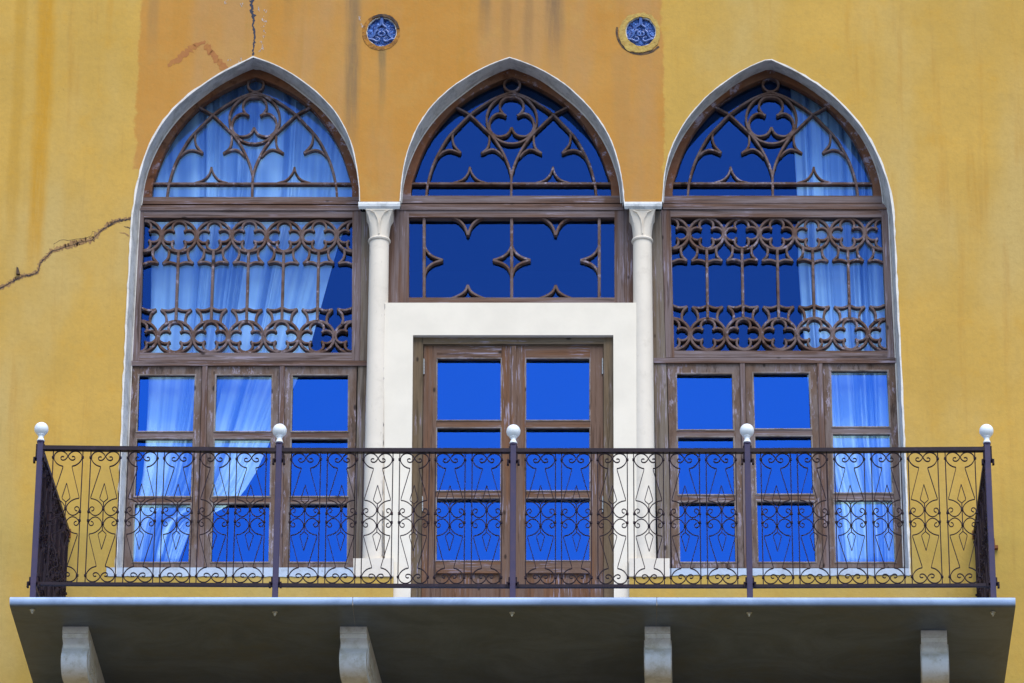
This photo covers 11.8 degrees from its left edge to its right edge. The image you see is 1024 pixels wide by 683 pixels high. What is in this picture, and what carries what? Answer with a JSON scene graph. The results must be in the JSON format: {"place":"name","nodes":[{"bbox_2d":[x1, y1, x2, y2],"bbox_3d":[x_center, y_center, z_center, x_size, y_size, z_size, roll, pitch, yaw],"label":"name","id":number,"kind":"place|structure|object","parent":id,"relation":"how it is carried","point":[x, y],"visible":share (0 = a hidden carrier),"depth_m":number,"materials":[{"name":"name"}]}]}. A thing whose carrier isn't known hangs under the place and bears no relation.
{"place":"outdoors","nodes":[
{"label":"outdoors","id":0,"kind":"place"},
{"bbox_3d":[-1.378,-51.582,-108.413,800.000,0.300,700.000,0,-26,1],"label":"ground","id":1,"kind":"structure","parent":0,"visible":0},
{"bbox_2d":[0,0,1023,682],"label":"plaster wall","id":2,"kind":"structure","parent":1,"relation":"on","point":[928,94],"depth_m":34.05,"materials":[{"name":"yellow paint"}]},
{"bbox_2d":[61,626,104,682],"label":"stone bracket","id":3,"kind":"object","parent":2,"relation":"attached to","point":[79,661],"visible":1,"depth_m":31.28,"materials":[{"name":"grey stone"}]},
{"bbox_2d":[106,567,352,576],"bbox_3d":[-1.865,1.571,32.751,1.638,0.068,0.206,0,-26,1],"label":"window sill","id":4,"kind":"structure","parent":2,"relation":"attached to","point":[302,571],"depth_m":32.66,"materials":[{"name":"stone"}]},
{"bbox_2d":[114,56,362,574],"bbox_3d":[-1.831,-0.157,33.659,1.587,3.953,0.307,0,-26,1],"label":"arch surround","id":5,"kind":"object","parent":2,"relation":"attached to","point":[188,101],"visible":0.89,"depth_m":34.07,"materials":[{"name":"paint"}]},
{"bbox_2d":[124,69,369,567],"bbox_3d":[-1.763,-0.192,33.747,1.649,3.831,0.079,0,-26,1],"label":"arched window","id":6,"kind":"structure","parent":5,"relation":"attached to","point":[204,367],"depth_m":33.69,"materials":[{"name":"brown wood"}]},
{"bbox_2d":[133,82,351,561],"bbox_3d":[-1.818,-0.272,34.048,1.519,3.957,0.148,0,-26,1],"label":"curtain","id":7,"kind":"object","parent":2,"relation":"hanging from","point":[243,403],"visible":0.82,"depth_m":34.10,"materials":[{"name":"fabric"}]},
{"bbox_2d":[339,626,381,682],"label":"stone bracket","id":8,"kind":"object","parent":2,"relation":"attached to","point":[357,662],"visible":1,"depth_m":31.26,"materials":[{"name":"grey stone"}]},
{"bbox_2d":[353,202,399,576],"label":"stone column","id":9,"kind":"structure","parent":2,"relation":"attached to","point":[380,218],"depth_m":33.31,"materials":[{"name":"white stone"}]},
{"bbox_2d":[362,14,399,50],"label":"decorative medallion","id":10,"kind":"structure","parent":2,"relation":"attached to","point":[380,32],"depth_m":34.48,"materials":[{"name":"blue ceramic"}]},
{"bbox_2d":[135,81,875,582],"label":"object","id":11,"kind":"structure","parent":2,"relation":"attached to","point":[471,389],"depth_m":37.00,"materials":[{"name":"blue glass"}]},
{"bbox_2d":[382,303,636,596],"bbox_3d":[-0.007,1.059,33.065,1.758,2.824,0.262,0,-26,1],"label":"door surround","id":12,"kind":"object","parent":2,"relation":"attached to","point":[405,323],"visible":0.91,"depth_m":33.38,"materials":[{"name":"paint"}]},
{"bbox_2d":[411,337,613,596],"bbox_3d":[0.003,1.143,32.989,1.360,2.586,0.125,0,-26,1],"label":"door frame","id":13,"kind":"structure","parent":12,"relation":"attached to","point":[513,355],"depth_m":33.12,"materials":[{"name":"brown wood"}]},
{"bbox_2d":[421,346,511,596],"bbox_3d":[-0.305,1.166,32.959,0.597,2.516,0.048,0,-26,1],"label":"door leaf","id":14,"kind":"structure","parent":13,"relation":"in","point":[432,354],"depth_m":33.05,"materials":[{"name":"brown wood"}]},
{"bbox_2d":[516,346,603,596],"bbox_3d":[0.317,1.166,32.953,0.592,2.516,0.048,0,-26,1],"label":"door leaf","id":15,"kind":"structure","parent":13,"relation":"in","point":[593,354],"depth_m":33.04,"materials":[{"name":"brown wood"}]},
{"bbox_2d":[400,57,624,205],"bbox_3d":[0.005,-1.412,34.260,1.546,1.164,0.307,0,-26,1],"label":"arch surround","id":16,"kind":"object","parent":2,"relation":"attached to","point":[448,98],"visible":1,"depth_m":34.32,"materials":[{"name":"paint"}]},
{"bbox_2d":[388,69,632,302],"bbox_3d":[-0.001,-1.079,34.168,1.738,1.850,0.078,0,-26,1],"label":"arched window","id":17,"kind":"structure","parent":16,"relation":"attached to","point":[511,209],"depth_m":34.06,"materials":[{"name":"brown wood"}]},
{"bbox_2d":[10,597,1015,682],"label":"balcony slab","id":18,"kind":"structure","parent":2,"relation":"attached to","point":[453,640],"depth_m":31.43,"materials":[{"name":"concrete"}]},
{"bbox_2d":[26,422,999,597],"bbox_3d":[0.012,1.373,31.955,6.143,1.257,1.395,0,-26,1],"label":"balcony railing","id":19,"kind":"object","parent":18,"relation":"on","point":[52,532],"visible":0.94,"depth_m":31.38,"materials":[{"name":"metal"}]},
{"bbox_2d":[616,13,659,54],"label":"decorative medallion","id":20,"kind":"structure","parent":2,"relation":"attached to","point":[639,33],"depth_m":34.45,"materials":[{"name":"blue ceramic"}]},
{"bbox_2d":[624,202,669,576],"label":"stone column","id":21,"kind":"structure","parent":2,"relation":"attached to","point":[641,217],"depth_m":33.30,"materials":[{"name":"white stone"}]},
{"bbox_2d":[644,626,671,682],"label":"stone bracket","id":22,"kind":"object","parent":2,"relation":"attached to","point":[657,655],"visible":1,"depth_m":31.21,"materials":[{"name":"grey stone"}]},
{"bbox_2d":[662,59,910,574],"bbox_3d":[1.836,-0.160,33.625,1.622,3.946,0.307,0,-26,1],"label":"arch surround","id":23,"kind":"object","parent":2,"relation":"attached to","point":[817,88],"visible":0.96,"depth_m":34.03,"materials":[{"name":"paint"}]},
{"bbox_2d":[652,70,903,567],"bbox_3d":[1.777,-0.193,33.712,1.677,3.829,0.079,0,-26,1],"label":"arched window","id":24,"kind":"structure","parent":23,"relation":"attached to","point":[742,367],"depth_m":33.65,"materials":[{"name":"brown wood"}]},
{"bbox_2d":[671,568,909,575],"bbox_3d":[1.835,1.568,32.716,1.586,0.054,0.206,0,-26,1],"label":"window sill","id":25,"kind":"structure","parent":2,"relation":"attached to","point":[775,571],"depth_m":32.62,"materials":[{"name":"stone"}]},
{"bbox_2d":[791,90,894,561],"bbox_3d":[2.305,-0.292,34.005,0.715,3.984,0.151,0,-26,1],"label":"curtain","id":26,"kind":"object","parent":2,"relation":"hanging from","point":[859,399],"visible":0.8,"depth_m":33.95,"materials":[{"name":"fabric"}]},
{"bbox_2d":[920,630,948,682],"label":"stone bracket","id":27,"kind":"object","parent":2,"relation":"attached to","point":[934,654],"visible":1,"depth_m":31.25,"materials":[{"name":"grey stone"}]}
]}

